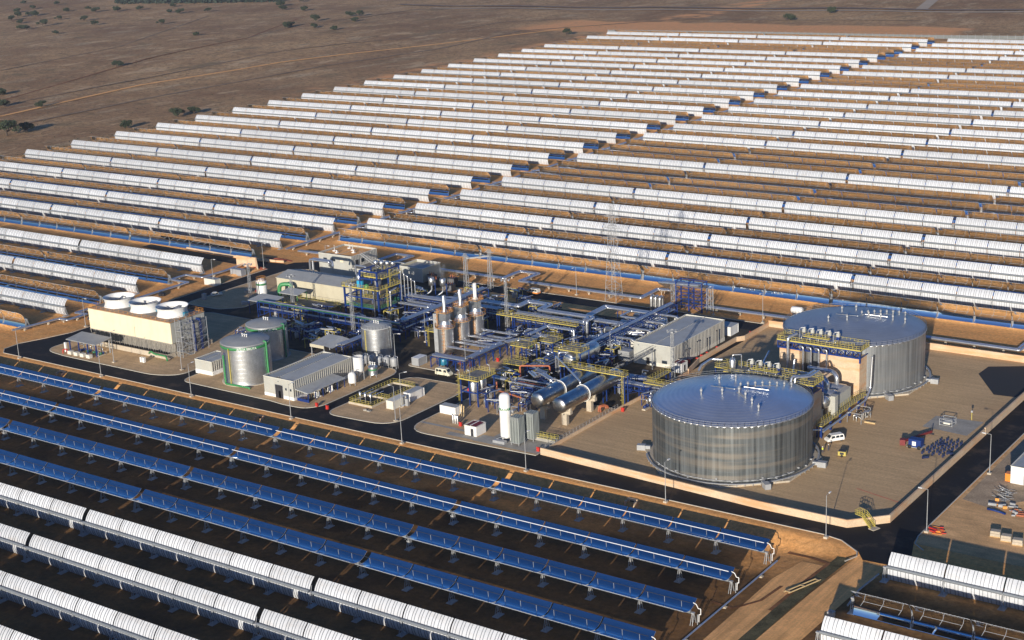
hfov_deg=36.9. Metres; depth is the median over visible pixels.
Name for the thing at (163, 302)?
kerb
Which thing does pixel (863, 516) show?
bund stair
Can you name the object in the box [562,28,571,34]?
holm oak
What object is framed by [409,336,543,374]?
gravel island
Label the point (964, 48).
trough collector
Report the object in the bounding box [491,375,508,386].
drum
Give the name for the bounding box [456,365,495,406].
vessel deck
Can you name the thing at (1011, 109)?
trough collector
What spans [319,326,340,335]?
valve tree
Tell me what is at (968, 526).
yard
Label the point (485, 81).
trough collector
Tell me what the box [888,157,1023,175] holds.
trough collector
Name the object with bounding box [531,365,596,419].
heat exchanger
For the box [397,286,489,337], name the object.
pipe rack
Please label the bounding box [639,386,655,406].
valve tree
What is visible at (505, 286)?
floodlight mast
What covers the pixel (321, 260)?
pipe run
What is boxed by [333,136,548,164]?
trough collector
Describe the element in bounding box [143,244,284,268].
service road
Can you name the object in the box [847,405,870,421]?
valve skid
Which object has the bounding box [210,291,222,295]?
parked car
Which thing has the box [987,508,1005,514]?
blue pipe
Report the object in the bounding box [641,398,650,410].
pump set
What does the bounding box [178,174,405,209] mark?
trough collector
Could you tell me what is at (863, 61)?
trough collector
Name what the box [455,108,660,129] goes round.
trough collector
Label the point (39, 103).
holm oak
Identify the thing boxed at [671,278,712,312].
pipe bridge tower
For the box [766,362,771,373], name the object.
salt pump
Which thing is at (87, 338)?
pump shelter
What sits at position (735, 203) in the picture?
trough collector
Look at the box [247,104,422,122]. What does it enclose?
trough collector
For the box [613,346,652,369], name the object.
stair
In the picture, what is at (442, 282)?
steam silencer
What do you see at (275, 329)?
water tank
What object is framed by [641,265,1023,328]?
trough collector
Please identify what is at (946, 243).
trough collector
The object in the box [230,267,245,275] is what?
site container
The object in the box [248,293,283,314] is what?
lube canopy
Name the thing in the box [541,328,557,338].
valve tree
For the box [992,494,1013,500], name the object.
scrap heap
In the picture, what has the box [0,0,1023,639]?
ground
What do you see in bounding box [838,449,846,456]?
compressor
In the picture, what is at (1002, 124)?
trough collector
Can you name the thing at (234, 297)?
gravel island
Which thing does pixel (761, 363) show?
salt pump
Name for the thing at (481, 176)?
trough collector
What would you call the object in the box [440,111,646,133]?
trough collector
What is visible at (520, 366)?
pipe run
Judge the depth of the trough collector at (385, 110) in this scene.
1001.83 m
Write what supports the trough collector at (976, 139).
on the ground at (34, 44)
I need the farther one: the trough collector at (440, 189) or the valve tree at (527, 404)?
the trough collector at (440, 189)
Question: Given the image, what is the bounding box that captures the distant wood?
[114,0,282,3]
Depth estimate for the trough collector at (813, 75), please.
1096.13 m
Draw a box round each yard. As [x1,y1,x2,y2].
[229,279,752,406]
[914,436,1023,566]
[963,439,1023,507]
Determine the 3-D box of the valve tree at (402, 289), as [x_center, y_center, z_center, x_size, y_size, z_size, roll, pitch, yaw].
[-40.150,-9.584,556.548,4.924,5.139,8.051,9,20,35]
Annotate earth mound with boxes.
[227,267,259,276]
[264,257,292,261]
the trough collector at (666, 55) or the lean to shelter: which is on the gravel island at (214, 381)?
the lean to shelter
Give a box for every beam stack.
[988,498,1018,509]
[1009,509,1023,516]
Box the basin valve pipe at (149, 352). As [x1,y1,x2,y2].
[148,351,167,360]
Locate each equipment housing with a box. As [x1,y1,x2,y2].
[828,385,850,411]
[831,394,837,414]
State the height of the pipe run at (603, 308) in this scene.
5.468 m
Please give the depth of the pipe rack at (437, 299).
534.28 m
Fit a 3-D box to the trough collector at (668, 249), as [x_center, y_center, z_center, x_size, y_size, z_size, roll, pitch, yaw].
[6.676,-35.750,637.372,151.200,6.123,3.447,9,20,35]
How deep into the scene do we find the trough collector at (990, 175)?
715.59 m
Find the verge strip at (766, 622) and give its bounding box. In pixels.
[738,556,849,639]
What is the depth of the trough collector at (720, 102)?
992.25 m
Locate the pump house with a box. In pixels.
[194,350,222,375]
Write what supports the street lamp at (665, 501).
on the ground at (34, 44)
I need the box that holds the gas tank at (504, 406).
[493,392,510,444]
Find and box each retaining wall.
[186,247,283,262]
[236,255,257,268]
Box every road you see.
[0,16,206,70]
[1,24,598,115]
[4,262,1023,564]
[6,19,296,99]
[7,17,589,104]
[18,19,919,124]
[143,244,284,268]
[185,330,434,378]
[247,9,416,37]
[448,8,1023,12]
[916,0,937,8]
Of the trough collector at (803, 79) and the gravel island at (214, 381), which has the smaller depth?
the gravel island at (214, 381)
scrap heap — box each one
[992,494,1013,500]
[994,486,1014,496]
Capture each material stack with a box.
[158,291,165,296]
[241,301,249,304]
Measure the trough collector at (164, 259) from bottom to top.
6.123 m
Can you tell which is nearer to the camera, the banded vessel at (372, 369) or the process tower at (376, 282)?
the banded vessel at (372, 369)
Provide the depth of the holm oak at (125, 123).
989.24 m
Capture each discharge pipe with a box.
[698,358,722,371]
[763,350,793,372]
[783,332,797,371]
[790,370,823,402]
[792,359,796,373]
[798,346,803,370]
[806,347,811,370]
[814,348,819,366]
[820,372,832,382]
[822,349,827,367]
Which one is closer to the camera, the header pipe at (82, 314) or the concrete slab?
the concrete slab
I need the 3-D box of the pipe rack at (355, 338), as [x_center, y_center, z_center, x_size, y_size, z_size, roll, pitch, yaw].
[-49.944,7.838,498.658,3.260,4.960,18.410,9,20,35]
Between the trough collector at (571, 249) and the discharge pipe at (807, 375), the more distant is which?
the trough collector at (571, 249)
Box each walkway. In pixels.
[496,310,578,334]
[559,360,628,403]
[643,377,673,398]
[647,366,670,388]
[816,390,865,437]
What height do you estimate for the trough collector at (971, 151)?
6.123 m
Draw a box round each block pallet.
[990,528,1000,537]
[1000,533,1011,542]
[1012,537,1023,546]
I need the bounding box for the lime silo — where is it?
[256,276,266,294]
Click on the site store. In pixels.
(1017, 470)
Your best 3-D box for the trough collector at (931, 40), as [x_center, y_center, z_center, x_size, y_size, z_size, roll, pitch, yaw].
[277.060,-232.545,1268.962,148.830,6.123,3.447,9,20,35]
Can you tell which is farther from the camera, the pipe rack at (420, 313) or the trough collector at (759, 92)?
the trough collector at (759, 92)
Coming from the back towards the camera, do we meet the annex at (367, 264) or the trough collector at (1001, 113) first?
the trough collector at (1001, 113)
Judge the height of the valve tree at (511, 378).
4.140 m
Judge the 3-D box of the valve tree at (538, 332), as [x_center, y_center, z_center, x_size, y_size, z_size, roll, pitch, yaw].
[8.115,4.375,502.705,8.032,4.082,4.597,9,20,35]
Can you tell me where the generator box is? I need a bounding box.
[1005,471,1010,481]
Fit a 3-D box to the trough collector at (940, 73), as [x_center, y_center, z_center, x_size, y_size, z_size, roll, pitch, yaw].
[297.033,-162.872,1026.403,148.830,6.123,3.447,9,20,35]
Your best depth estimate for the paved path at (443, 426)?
427.24 m
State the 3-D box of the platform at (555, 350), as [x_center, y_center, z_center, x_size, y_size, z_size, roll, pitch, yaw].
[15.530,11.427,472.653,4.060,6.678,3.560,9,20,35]
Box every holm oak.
[0,88,5,94]
[0,99,9,106]
[0,119,21,135]
[14,11,21,16]
[19,122,34,131]
[29,10,38,15]
[34,100,45,106]
[37,19,47,25]
[91,7,99,11]
[112,6,120,11]
[119,120,131,128]
[169,107,184,116]
[187,106,200,113]
[276,0,284,4]
[282,21,289,26]
[310,14,319,20]
[353,10,364,16]
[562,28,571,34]
[783,13,795,20]
[827,6,835,12]
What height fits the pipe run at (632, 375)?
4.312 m
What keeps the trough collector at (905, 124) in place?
on the ground at (34, 44)
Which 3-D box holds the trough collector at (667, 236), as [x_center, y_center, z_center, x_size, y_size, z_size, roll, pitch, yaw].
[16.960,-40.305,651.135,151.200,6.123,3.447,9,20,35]
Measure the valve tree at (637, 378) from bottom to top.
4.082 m
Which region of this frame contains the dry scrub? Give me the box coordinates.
[0,16,634,156]
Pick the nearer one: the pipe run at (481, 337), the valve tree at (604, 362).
the valve tree at (604, 362)
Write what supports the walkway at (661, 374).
on the tank pad at (878, 459)
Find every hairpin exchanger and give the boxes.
[587,335,635,350]
[605,326,652,341]
[620,319,666,333]
[633,313,678,327]
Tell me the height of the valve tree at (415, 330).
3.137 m
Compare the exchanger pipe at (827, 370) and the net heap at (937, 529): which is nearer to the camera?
the net heap at (937, 529)
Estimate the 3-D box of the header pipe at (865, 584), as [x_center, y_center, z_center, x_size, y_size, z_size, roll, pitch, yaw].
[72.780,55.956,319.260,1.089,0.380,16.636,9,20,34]
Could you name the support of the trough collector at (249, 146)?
on the ground at (34, 44)
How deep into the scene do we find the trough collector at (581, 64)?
1183.79 m
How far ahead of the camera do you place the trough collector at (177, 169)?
845.71 m
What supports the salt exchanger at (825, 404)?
on the tank pad at (878, 459)
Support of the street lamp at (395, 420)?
on the gravel island at (435, 392)
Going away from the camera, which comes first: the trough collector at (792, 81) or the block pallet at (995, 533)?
the block pallet at (995, 533)
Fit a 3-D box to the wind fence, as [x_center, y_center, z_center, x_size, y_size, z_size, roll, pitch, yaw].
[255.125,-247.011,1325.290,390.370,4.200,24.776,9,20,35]
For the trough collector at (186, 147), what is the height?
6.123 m
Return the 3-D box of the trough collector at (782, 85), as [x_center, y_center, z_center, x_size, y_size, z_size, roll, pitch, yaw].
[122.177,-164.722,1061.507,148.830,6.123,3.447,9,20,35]
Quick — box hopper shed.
[310,334,349,354]
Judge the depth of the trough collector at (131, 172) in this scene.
830.92 m
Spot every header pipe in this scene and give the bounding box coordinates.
[11,263,243,330]
[285,46,930,249]
[298,250,666,300]
[682,560,777,639]
[704,305,1023,352]
[847,573,879,605]
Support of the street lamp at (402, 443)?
on the ground at (34, 44)
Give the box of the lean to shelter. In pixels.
[295,373,344,402]
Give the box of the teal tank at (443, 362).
[440,358,448,366]
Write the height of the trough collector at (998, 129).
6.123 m
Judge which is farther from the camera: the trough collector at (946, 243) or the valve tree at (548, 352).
the trough collector at (946, 243)
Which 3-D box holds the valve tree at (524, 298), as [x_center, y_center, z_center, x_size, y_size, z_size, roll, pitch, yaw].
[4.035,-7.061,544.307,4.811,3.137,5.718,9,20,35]
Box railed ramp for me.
[534,431,558,442]
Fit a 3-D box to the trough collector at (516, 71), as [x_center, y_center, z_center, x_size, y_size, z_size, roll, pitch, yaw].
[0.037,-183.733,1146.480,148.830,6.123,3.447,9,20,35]
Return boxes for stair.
[360,252,380,267]
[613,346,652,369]
[855,508,879,530]
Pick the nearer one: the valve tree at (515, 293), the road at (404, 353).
the road at (404, 353)
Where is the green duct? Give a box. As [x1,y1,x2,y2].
[277,282,292,295]
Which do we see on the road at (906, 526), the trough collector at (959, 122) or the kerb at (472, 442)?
the kerb at (472, 442)
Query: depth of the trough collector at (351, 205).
733.89 m
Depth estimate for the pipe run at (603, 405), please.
431.96 m
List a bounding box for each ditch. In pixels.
[712,586,782,608]
[768,551,829,610]
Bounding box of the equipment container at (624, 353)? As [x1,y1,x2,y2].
[618,348,633,360]
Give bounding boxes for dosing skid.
[306,394,314,400]
[313,391,320,397]
[320,388,327,394]
[326,385,333,391]
[333,382,340,389]
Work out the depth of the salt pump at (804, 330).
438.59 m
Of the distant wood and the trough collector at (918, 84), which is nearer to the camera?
the trough collector at (918, 84)
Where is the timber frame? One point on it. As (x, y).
(802, 585)
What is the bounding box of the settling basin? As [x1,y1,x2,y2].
[348,378,415,407]
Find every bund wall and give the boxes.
[540,429,984,527]
[546,371,687,448]
[688,322,768,373]
[769,320,1023,434]
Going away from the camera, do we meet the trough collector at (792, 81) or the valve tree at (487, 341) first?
the valve tree at (487, 341)
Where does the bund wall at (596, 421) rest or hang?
on the ground at (34, 44)
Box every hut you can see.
[464,420,485,436]
[672,359,687,372]
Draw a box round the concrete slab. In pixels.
[474,433,552,453]
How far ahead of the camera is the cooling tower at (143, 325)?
510.43 m
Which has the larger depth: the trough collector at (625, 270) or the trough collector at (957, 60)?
the trough collector at (957, 60)
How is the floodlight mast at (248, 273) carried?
on the gravel island at (234, 297)
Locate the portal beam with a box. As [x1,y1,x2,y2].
[466,255,488,258]
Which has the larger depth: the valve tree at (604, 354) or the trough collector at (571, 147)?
the trough collector at (571, 147)
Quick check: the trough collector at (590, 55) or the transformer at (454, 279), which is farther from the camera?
the trough collector at (590, 55)
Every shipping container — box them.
[386,394,405,409]
[403,386,424,401]
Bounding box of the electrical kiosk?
[411,354,426,365]
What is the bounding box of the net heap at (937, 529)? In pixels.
[929,526,945,534]
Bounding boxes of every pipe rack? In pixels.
[257,299,406,341]
[336,334,362,354]
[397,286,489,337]
[405,293,505,322]
[430,352,470,371]
[465,341,507,370]
[510,378,550,398]
[512,310,590,341]
[524,343,579,374]
[581,302,677,360]
[598,375,660,395]
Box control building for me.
[318,244,376,276]
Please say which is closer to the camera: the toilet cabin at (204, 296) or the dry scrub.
the toilet cabin at (204, 296)
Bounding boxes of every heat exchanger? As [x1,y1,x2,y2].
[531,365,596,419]
[553,368,622,425]
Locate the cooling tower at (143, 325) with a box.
[87,292,212,358]
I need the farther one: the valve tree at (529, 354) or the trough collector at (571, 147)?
the trough collector at (571, 147)
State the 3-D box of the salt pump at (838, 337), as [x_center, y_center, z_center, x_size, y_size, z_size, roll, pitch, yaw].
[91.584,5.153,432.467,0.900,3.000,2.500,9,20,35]
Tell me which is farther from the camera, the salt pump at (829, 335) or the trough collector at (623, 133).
the trough collector at (623, 133)
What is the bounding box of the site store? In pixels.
[1010,452,1023,484]
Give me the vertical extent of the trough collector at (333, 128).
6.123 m
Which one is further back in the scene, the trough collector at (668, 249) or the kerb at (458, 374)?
the trough collector at (668, 249)
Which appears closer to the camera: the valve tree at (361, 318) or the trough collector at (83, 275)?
the valve tree at (361, 318)
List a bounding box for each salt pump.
[748,359,753,371]
[757,361,762,372]
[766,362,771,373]
[775,363,780,374]
[801,328,805,337]
[818,330,822,341]
[826,331,831,342]
[835,332,839,342]
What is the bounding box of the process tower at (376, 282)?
[341,260,415,316]
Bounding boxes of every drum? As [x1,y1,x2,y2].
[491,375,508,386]
[563,341,599,371]
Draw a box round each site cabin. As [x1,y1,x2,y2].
[204,276,220,285]
[440,402,460,415]
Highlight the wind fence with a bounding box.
[608,29,1023,39]
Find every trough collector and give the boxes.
[0,156,180,182]
[0,161,158,189]
[0,172,130,196]
[0,178,106,202]
[0,190,77,209]
[0,198,51,216]
[0,210,21,224]
[0,228,203,273]
[0,244,172,283]
[0,255,140,294]
[0,274,103,304]
[0,287,69,316]
[0,309,31,328]
[0,364,279,448]
[0,389,235,467]
[0,417,190,489]
[0,449,140,512]
[0,483,88,536]
[0,523,30,561]
[0,570,197,639]
[0,625,38,639]
[19,213,255,256]
[22,535,359,639]
[24,149,205,176]
[45,146,226,171]
[49,204,283,249]
[70,140,251,166]
[74,199,309,240]
[81,510,525,639]
[89,136,270,160]
[104,191,335,232]
[114,131,293,154]
[128,186,360,224]
[128,489,655,639]
[133,128,312,151]
[155,123,333,145]
[156,179,385,217]
[174,120,351,140]
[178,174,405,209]
[179,468,696,625]
[195,115,371,136]
[205,167,430,201]
[212,112,387,131]
[226,163,449,195]
[226,447,734,593]
[232,107,406,126]
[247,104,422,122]
[251,156,472,188]
[267,100,440,118]
[269,152,490,182]
[269,428,769,561]
[282,97,455,114]
[293,146,512,175]
[301,93,472,110]
[312,142,529,170]
[316,91,486,106]
[333,87,502,102]
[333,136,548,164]
[337,228,643,279]
[346,84,516,100]
[350,133,565,159]
[363,80,531,95]
[364,218,666,267]
[371,128,584,152]
[376,78,543,93]
[387,124,598,148]
[388,212,687,256]
[392,75,558,88]
[405,72,570,86]
[407,119,616,143]
[413,203,708,247]
[420,69,584,82]
[422,116,630,138]
[433,67,595,80]
[435,198,726,238]
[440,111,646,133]
[447,64,609,75]
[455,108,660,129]
[459,62,619,74]
[459,189,747,229]
[472,103,675,124]
[473,58,633,70]
[478,184,763,222]
[484,57,643,67]
[486,100,688,120]
[498,53,656,64]
[501,176,783,213]
[503,96,703,116]
[508,52,665,62]
[516,93,715,112]
[519,172,798,206]
[521,49,677,58]
[531,47,686,56]
[532,89,729,107]
[538,166,814,199]
[544,44,698,53]
[545,86,740,104]
[553,42,706,51]
[556,160,829,192]
[559,82,753,100]
[564,40,716,48]
[571,80,764,96]
[575,38,726,46]
[576,153,846,184]
[585,76,777,92]
[587,36,737,44]
[592,149,859,179]
[595,34,745,42]
[597,74,787,90]
[607,31,755,39]
[609,144,873,173]
[610,70,799,86]
[615,30,763,37]
[621,68,808,83]
[625,139,887,166]
[634,64,820,79]
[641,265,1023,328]
[642,132,901,160]
[644,62,829,76]
[656,129,912,154]
[657,59,840,73]
[665,253,1023,311]
[667,57,848,70]
[672,123,926,149]
[679,54,859,67]
[686,120,936,144]
[686,246,1023,295]
[688,52,867,64]
[700,49,877,61]
[701,114,949,138]
[707,234,1023,283]
[708,47,885,59]
[713,111,959,134]
[719,44,894,56]
[727,228,1023,269]
[728,42,902,53]
[728,106,971,128]
[739,39,911,51]
[739,103,980,124]
[747,38,918,48]
[748,217,1023,258]
[753,98,991,119]
[757,35,927,46]
[764,95,999,115]
[764,211,1023,249]
[765,33,934,43]
[777,91,1010,110]
[784,202,1023,235]
[787,88,1018,106]
[799,196,1023,228]
[800,84,1023,101]
[810,81,1023,96]
[815,189,1023,217]
[815,616,918,639]
[820,78,1023,91]
[831,75,1023,87]
[831,182,1023,209]
[843,71,1023,84]
[847,174,1023,198]
[847,591,1023,639]
[851,68,1023,81]
[861,169,1023,192]
[862,65,1023,75]
[870,63,1023,72]
[875,163,1023,185]
[879,552,1023,610]
[880,60,1023,68]
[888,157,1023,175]
[889,57,1023,65]
[899,54,1023,63]
[902,150,1023,169]
[906,51,1023,60]
[914,146,1023,161]
[915,48,1023,56]
[922,46,1023,54]
[927,139,1023,155]
[931,43,1023,50]
[938,41,1023,47]
[938,135,1023,147]
[947,38,1023,44]
[951,129,1023,142]
[961,125,1023,137]
[972,119,1023,129]
[982,116,1023,123]
[993,110,1023,119]
[1002,107,1023,114]
[1012,102,1023,109]
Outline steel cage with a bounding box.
[939,415,956,426]
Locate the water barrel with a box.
[827,609,834,617]
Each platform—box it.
[277,294,341,315]
[425,324,433,346]
[502,355,528,376]
[510,336,537,368]
[539,332,562,357]
[553,344,565,369]
[558,341,589,378]
[723,360,823,435]
[777,329,869,400]
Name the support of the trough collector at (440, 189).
on the ground at (34, 44)
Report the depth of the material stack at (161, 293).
578.25 m
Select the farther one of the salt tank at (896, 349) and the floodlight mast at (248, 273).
the floodlight mast at (248, 273)
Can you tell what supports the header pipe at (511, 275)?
on the ground at (34, 44)
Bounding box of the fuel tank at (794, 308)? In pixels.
[790,306,803,314]
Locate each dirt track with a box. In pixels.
[703,561,821,639]
[756,554,886,639]
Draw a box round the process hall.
[263,351,352,400]
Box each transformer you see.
[426,271,436,280]
[429,278,439,285]
[445,281,455,291]
[447,274,457,283]
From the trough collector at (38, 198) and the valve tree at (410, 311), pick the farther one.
the trough collector at (38, 198)
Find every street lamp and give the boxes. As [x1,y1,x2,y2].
[188,361,193,397]
[288,382,293,419]
[388,384,397,421]
[399,371,406,407]
[399,404,404,444]
[524,430,529,471]
[663,458,669,502]
[823,491,830,538]
[918,487,928,532]
[982,432,991,474]
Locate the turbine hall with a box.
[275,269,373,308]
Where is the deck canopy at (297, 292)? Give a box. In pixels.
[279,287,306,300]
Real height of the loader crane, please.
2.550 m
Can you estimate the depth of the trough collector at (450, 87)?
1079.46 m
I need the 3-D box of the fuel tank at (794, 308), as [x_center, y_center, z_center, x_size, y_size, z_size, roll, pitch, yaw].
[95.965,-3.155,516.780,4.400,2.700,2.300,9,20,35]
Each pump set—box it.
[80,344,88,352]
[98,347,106,356]
[511,406,517,414]
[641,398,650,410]
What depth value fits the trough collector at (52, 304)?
567.31 m
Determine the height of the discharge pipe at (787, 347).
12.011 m
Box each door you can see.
[204,279,214,284]
[231,269,240,275]
[275,384,283,398]
[387,401,392,408]
[412,358,417,364]
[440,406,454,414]
[619,351,628,359]
[646,357,649,364]
[725,327,729,334]
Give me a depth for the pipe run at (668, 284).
529.78 m
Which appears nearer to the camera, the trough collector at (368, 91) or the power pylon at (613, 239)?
the power pylon at (613, 239)
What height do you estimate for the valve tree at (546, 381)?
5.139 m
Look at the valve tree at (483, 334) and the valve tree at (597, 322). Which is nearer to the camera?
the valve tree at (483, 334)
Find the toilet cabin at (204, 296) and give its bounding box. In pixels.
[202,293,206,299]
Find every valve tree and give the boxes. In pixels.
[235,327,245,333]
[268,304,286,316]
[287,326,307,339]
[290,319,306,334]
[291,304,309,319]
[302,320,322,335]
[302,333,319,349]
[306,326,323,341]
[312,303,333,320]
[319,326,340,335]
[326,310,341,323]
[349,329,360,343]
[353,313,365,326]
[383,306,402,319]
[393,284,410,297]
[396,292,414,304]
[400,315,417,328]
[402,310,418,320]
[408,326,424,337]
[412,285,427,297]
[464,283,479,292]
[477,330,493,340]
[477,385,500,407]
[478,339,498,352]
[486,304,500,320]
[486,397,499,414]
[489,295,504,310]
[496,366,518,380]
[499,333,517,347]
[500,306,516,320]
[505,325,524,337]
[505,374,527,392]
[507,287,523,300]
[510,377,531,394]
[510,389,530,403]
[516,295,532,303]
[518,398,536,411]
[519,349,535,361]
[521,328,536,338]
[526,387,541,400]
[528,300,540,316]
[528,326,548,339]
[528,339,545,353]
[530,367,551,382]
[531,357,551,369]
[532,371,549,386]
[534,377,557,386]
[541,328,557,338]
[541,347,551,356]
[548,302,561,315]
[549,341,565,349]
[562,329,581,343]
[564,333,585,344]
[566,316,581,326]
[590,316,605,326]
[591,321,608,335]
[593,356,611,369]
[595,351,616,366]
[603,341,620,362]
[611,322,626,329]
[614,376,631,393]
[620,337,635,346]
[628,375,649,389]
[630,327,646,336]
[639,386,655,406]
[648,319,667,328]
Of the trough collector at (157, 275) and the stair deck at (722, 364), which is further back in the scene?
the trough collector at (157, 275)
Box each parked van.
[435,366,452,376]
[527,287,540,294]
[824,432,844,442]
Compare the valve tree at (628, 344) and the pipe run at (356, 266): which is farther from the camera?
the pipe run at (356, 266)
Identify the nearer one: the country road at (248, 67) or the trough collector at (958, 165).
the trough collector at (958, 165)
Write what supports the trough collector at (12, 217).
on the ground at (34, 44)
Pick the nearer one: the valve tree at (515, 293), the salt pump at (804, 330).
the salt pump at (804, 330)
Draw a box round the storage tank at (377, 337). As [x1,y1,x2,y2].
[361,317,394,357]
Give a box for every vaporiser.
[509,414,525,444]
[524,409,539,441]
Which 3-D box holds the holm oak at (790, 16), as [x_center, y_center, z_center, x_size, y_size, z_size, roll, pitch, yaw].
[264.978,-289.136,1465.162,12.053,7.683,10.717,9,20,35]
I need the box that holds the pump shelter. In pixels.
[66,331,111,356]
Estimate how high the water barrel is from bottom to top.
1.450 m
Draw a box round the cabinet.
[405,398,409,405]
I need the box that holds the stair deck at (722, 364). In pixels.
[714,358,729,373]
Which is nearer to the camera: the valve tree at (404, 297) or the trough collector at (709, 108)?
the valve tree at (404, 297)
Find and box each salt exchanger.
[819,382,846,389]
[821,396,829,408]
[823,388,837,416]
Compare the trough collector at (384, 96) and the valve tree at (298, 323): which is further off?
the trough collector at (384, 96)
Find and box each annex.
[352,259,403,279]
[399,259,440,282]
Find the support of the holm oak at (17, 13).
on the ground at (34, 44)
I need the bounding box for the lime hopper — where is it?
[352,352,364,380]
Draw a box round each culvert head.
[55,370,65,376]
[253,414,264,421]
[624,497,637,506]
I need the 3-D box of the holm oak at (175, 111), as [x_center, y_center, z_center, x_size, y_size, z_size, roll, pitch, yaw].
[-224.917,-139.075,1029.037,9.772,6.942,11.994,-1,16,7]
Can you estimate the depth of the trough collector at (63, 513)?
382.50 m
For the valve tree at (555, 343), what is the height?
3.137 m
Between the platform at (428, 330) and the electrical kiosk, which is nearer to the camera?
the electrical kiosk
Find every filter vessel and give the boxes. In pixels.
[363,353,368,365]
[368,354,375,364]
[376,354,383,367]
[383,355,390,367]
[390,356,397,368]
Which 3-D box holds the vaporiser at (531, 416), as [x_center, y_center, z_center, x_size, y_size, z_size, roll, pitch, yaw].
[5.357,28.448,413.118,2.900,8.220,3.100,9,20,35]
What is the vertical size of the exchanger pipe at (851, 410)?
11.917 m
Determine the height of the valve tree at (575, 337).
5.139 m
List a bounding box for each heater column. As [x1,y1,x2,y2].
[433,295,455,354]
[449,289,470,347]
[464,283,485,340]
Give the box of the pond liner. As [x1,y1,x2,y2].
[979,366,1023,396]
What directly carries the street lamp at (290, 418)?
on the ground at (34, 44)
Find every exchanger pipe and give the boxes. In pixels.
[797,371,829,389]
[807,365,838,383]
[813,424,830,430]
[822,357,872,432]
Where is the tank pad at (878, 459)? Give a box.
[550,327,1023,518]
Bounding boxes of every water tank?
[220,332,272,388]
[245,316,290,361]
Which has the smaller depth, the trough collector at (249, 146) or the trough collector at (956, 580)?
the trough collector at (956, 580)
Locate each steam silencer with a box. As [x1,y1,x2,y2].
[421,277,435,301]
[433,278,447,300]
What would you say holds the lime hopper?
on the gravel island at (214, 381)
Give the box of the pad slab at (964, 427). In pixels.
[923,416,983,435]
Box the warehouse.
[633,314,724,368]
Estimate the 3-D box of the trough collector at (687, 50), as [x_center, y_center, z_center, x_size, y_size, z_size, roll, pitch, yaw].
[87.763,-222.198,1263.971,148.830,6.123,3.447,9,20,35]
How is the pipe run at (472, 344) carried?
attached to the pipe rack at (484, 350)
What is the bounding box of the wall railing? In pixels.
[542,405,617,447]
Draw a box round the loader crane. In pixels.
[900,427,933,449]
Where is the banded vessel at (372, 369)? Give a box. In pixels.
[368,361,377,377]
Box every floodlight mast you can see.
[243,263,252,297]
[286,274,295,315]
[345,282,355,334]
[500,278,509,329]
[667,329,676,380]
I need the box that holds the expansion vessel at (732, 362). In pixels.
[729,354,741,370]
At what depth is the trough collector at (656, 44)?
1286.10 m
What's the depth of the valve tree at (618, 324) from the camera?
496.82 m
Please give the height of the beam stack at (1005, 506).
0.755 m
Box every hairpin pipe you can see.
[650,294,654,310]
[654,295,658,308]
[658,295,663,310]
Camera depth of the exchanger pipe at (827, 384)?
419.85 m
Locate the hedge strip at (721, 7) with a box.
[399,4,1023,9]
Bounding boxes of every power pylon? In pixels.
[461,253,469,291]
[485,249,493,290]
[603,204,622,300]
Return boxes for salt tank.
[637,370,826,489]
[772,303,938,400]
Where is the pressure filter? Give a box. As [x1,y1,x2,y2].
[348,370,356,385]
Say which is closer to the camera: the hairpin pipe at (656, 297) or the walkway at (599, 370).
the walkway at (599, 370)
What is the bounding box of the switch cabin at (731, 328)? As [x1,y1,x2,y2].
[725,321,738,335]
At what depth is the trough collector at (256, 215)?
708.14 m
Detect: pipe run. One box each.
[309,258,333,270]
[355,265,365,274]
[398,296,486,316]
[420,309,438,329]
[446,345,482,351]
[455,341,491,347]
[461,339,497,344]
[469,335,505,340]
[475,333,511,338]
[481,299,594,337]
[483,329,518,334]
[496,381,523,399]
[504,333,557,354]
[519,365,550,376]
[528,325,574,347]
[528,370,553,382]
[555,356,580,383]
[557,348,569,376]
[580,305,656,333]
[598,404,608,411]
[620,310,647,320]
[629,373,654,381]
[658,280,700,291]
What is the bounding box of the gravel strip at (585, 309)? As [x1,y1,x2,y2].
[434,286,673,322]
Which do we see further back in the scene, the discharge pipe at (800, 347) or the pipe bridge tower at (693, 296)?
the pipe bridge tower at (693, 296)
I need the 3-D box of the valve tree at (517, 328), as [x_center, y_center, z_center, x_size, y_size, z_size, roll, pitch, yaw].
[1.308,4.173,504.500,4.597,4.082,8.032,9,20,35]
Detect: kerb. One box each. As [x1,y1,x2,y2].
[3,343,857,560]
[19,269,266,343]
[50,312,251,374]
[184,349,395,407]
[188,269,317,308]
[329,377,466,423]
[408,347,543,375]
[414,387,614,455]
[437,277,763,323]
[918,433,1023,535]
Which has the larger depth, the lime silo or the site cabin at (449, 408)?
the lime silo
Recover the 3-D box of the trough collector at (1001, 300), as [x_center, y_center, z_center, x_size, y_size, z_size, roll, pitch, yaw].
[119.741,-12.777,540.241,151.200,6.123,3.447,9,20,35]
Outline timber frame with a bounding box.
[784,578,820,592]
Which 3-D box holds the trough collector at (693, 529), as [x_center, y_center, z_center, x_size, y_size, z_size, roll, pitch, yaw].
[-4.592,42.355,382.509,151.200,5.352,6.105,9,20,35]
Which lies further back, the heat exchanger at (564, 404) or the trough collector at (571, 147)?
the trough collector at (571, 147)
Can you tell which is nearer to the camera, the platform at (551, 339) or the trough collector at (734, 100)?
the platform at (551, 339)
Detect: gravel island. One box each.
[51,313,250,374]
[186,349,394,406]
[189,269,315,308]
[331,378,466,422]
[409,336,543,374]
[415,388,613,454]
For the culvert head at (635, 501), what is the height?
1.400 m
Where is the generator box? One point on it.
(1007, 475)
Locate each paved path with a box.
[421,421,464,431]
[446,432,476,439]
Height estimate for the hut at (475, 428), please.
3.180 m

